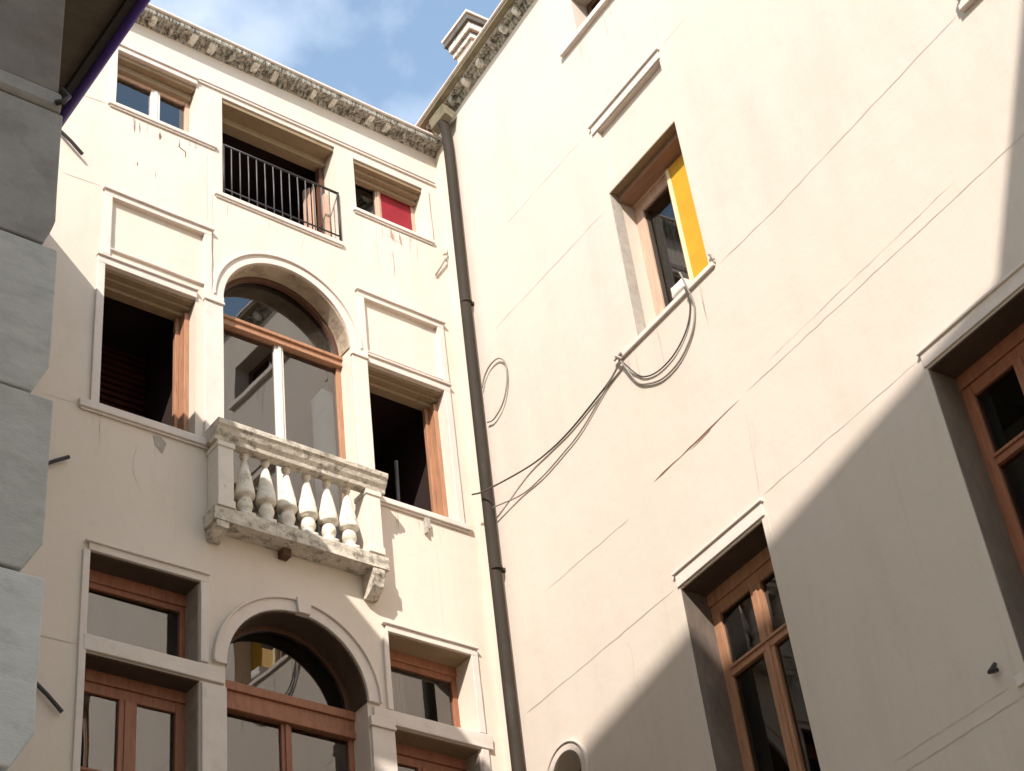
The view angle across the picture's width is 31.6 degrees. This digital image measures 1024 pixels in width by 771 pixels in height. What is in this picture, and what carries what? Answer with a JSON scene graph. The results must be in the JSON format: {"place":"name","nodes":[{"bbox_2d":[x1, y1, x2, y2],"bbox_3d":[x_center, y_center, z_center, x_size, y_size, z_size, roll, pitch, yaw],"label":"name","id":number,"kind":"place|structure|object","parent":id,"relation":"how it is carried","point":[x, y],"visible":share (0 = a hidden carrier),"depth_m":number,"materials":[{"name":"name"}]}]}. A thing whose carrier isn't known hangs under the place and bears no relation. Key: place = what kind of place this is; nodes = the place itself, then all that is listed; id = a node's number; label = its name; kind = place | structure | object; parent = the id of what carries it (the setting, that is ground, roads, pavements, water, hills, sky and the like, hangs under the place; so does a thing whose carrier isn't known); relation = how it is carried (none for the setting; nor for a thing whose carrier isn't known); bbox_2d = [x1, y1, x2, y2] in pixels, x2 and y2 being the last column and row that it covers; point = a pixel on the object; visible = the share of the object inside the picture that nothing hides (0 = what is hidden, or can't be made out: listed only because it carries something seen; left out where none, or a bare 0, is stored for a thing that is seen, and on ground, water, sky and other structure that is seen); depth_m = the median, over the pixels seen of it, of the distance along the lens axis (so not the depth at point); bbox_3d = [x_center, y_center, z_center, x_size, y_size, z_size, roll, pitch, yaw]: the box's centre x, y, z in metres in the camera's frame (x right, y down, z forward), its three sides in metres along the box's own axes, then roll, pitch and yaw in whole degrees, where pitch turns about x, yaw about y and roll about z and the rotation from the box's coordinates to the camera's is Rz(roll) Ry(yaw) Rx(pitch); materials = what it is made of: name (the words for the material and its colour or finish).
{"place":"outdoors","nodes":[
{"label":"outdoors","id":0,"kind":"place"},
{"bbox_2d":[0,0,150,770],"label":"quoined wing","id":1,"kind":"structure","parent":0,"point":[55,56],"depth_m":12.72,"materials":[{"name":"grey stone"}]},
{"bbox_2d":[149,0,501,124],"label":"sky","id":2,"kind":"structure","parent":0,"point":[390,56],"materials":[{"name":"blue"}]},
{"label":"ground","id":3,"kind":"structure","parent":0,"visible":0},
{"bbox_2d":[7,3,505,770],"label":"palazzo wing","id":4,"kind":"structure","parent":3,"relation":"on","point":[259,549],"depth_m":18.38,"materials":[{"name":"beige paint"}]},
{"bbox_2d":[80,668,185,770],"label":"window","id":5,"kind":"structure","parent":4,"relation":"in","point":[128,724],"depth_m":15.94,"materials":[{"name":"red wood"}]},
{"bbox_2d":[87,569,185,657],"bbox_3d":[-4.064,2.731,16.809,1.190,0.960,2.280,21,-47,-31],"label":"window","id":6,"kind":"structure","parent":4,"relation":"in","point":[122,610],"depth_m":16.81,"materials":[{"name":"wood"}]},
{"bbox_2d":[78,251,209,449],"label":"open window","id":7,"kind":"structure","parent":4,"relation":"in","point":[140,368],"depth_m":18.64,"materials":[{"name":"orange wood"}]},
{"bbox_2d":[108,43,216,149],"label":"window","id":8,"kind":"structure","parent":4,"relation":"in","point":[136,89],"depth_m":20.49,"materials":[{"name":"white stone"}]},
{"bbox_2d":[223,277,345,542],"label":"arched window","id":9,"kind":"structure","parent":4,"relation":"in","point":[282,376],"depth_m":20.30,"materials":[{"name":"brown wood"}]},
{"bbox_2d":[225,626,355,770],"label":"arched window","id":10,"kind":"structure","parent":4,"relation":"in","point":[285,712],"depth_m":17.54,"materials":[{"name":"brown wood"}]},
{"bbox_2d":[352,160,434,245],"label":"window","id":11,"kind":"structure","parent":4,"relation":"in","point":[384,199],"depth_m":22.05,"materials":[{"name":"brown wood"}]},
{"bbox_2d":[367,353,472,533],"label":"open window","id":12,"kind":"structure","parent":4,"relation":"in","point":[404,413],"depth_m":20.17,"materials":[{"name":"orange wood"}]},
{"bbox_2d":[389,650,460,727],"bbox_3d":[-1.592,3.662,18.420,1.100,0.970,2.280,21,-47,-31],"label":"window","id":13,"kind":"structure","parent":4,"relation":"in","point":[422,688],"depth_m":18.19,"materials":[{"name":"red wood"}]},
{"bbox_2d":[396,743,466,770],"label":"window","id":14,"kind":"structure","parent":4,"relation":"in","point":[409,758],"depth_m":17.31,"materials":[{"name":"red wood"}]},
{"bbox_2d":[435,249,448,275],"bbox_3d":[-0.834,-1.724,21.876,0.328,1.185,0.029,17,-45,-28],"label":"wall bracket","id":15,"kind":"object","parent":4,"relation":"attached to","point":[446,253],"visible":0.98,"depth_m":21.64,"materials":[{"name":"beige metal"}]},
{"bbox_2d":[415,0,1023,770],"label":"courtyard house","id":16,"kind":"structure","parent":3,"relation":"on","point":[773,520],"depth_m":15.94,"materials":[{"name":"beige paint"}]},
{"bbox_2d":[441,9,487,62],"bbox_3d":[-0.279,-3.807,24.164,0.925,2.580,0.650,18,-45,-29],"label":"chimney","id":17,"kind":"object","parent":16,"relation":"on","point":[461,35],"visible":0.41,"depth_m":24.59,"materials":[{"name":"stone"}]},
{"bbox_2d":[429,104,524,770],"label":"downpipe","id":18,"kind":"object","parent":16,"relation":"attached to","point":[441,118],"visible":1,"depth_m":19.44,"materials":[{"name":"brown paint"}]},
{"bbox_2d":[481,357,507,422],"bbox_3d":[-0.181,0.027,19.790,0.018,0.741,0.503,18,-45,-29],"label":"cable","id":19,"kind":"object","parent":16,"relation":"attached to","point":[505,388],"visible":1,"depth_m":19.66,"materials":[{"name":"grey rubber"}]},
{"bbox_2d":[547,740,588,770],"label":"round window","id":20,"kind":"structure","parent":16,"relation":"in","point":[568,745],"depth_m":16.68,"materials":[{"name":"stone"}]},
{"bbox_2d":[559,0,610,57],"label":"window","id":21,"kind":"structure","parent":16,"relation":"in","point":[595,7],"depth_m":20.40,"materials":[{"name":"white stone"}]},
{"bbox_2d":[609,121,714,358],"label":"window","id":22,"kind":"structure","parent":16,"relation":"in","point":[657,188],"depth_m":18.41,"materials":[{"name":"brown wood"}]},
{"bbox_2d":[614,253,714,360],"bbox_3d":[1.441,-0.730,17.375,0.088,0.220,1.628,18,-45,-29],"label":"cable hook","id":23,"kind":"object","parent":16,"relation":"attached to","point":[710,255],"visible":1,"depth_m":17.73,"materials":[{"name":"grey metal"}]},
{"bbox_2d":[472,359,620,494],"bbox_3d":[0.376,0.536,18.446,0.149,0.206,2.541,21,-47,-31],"label":"cable","id":24,"kind":"object","parent":23,"relation":"hanging from","point":[574,425],"visible":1,"depth_m":18.38,"materials":[{"name":"grey rubber"}]},
{"bbox_2d":[492,361,620,507],"bbox_3d":[0.472,0.572,18.328,0.092,0.385,2.335,19,-46,-29],"label":"cable","id":25,"kind":"object","parent":23,"relation":"hanging from","point":[540,478],"visible":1,"depth_m":18.14,"materials":[{"name":"grey rubber"}]},
{"bbox_2d":[621,287,690,376],"bbox_3d":[1.391,-0.400,17.269,0.070,0.554,1.095,18,-45,-29],"label":"cable","id":26,"kind":"object","parent":23,"relation":"hanging from","point":[666,363],"visible":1,"depth_m":17.04,"materials":[{"name":"grey rubber"}]},
{"bbox_2d":[621,272,695,384],"bbox_3d":[1.389,-0.433,17.271,0.095,0.859,1.132,18,-45,-29],"label":"cable","id":27,"kind":"object","parent":23,"relation":"hanging from","point":[682,355],"visible":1,"depth_m":17.00,"materials":[{"name":"grey rubber"}]},
{"bbox_2d":[671,498,827,770],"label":"window","id":28,"kind":"structure","parent":16,"relation":"in","point":[757,702],"depth_m":15.51,"materials":[{"name":"orange wood"}]},
{"bbox_2d":[957,0,976,12],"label":"window","id":29,"kind":"structure","parent":16,"relation":"in","point":[963,5],"depth_m":14.78,"materials":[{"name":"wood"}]},
{"bbox_2d":[916,260,1023,686],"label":"window","id":30,"kind":"structure","parent":16,"relation":"in","point":[978,384],"depth_m":13.65,"materials":[{"name":"red wood"}]}
]}

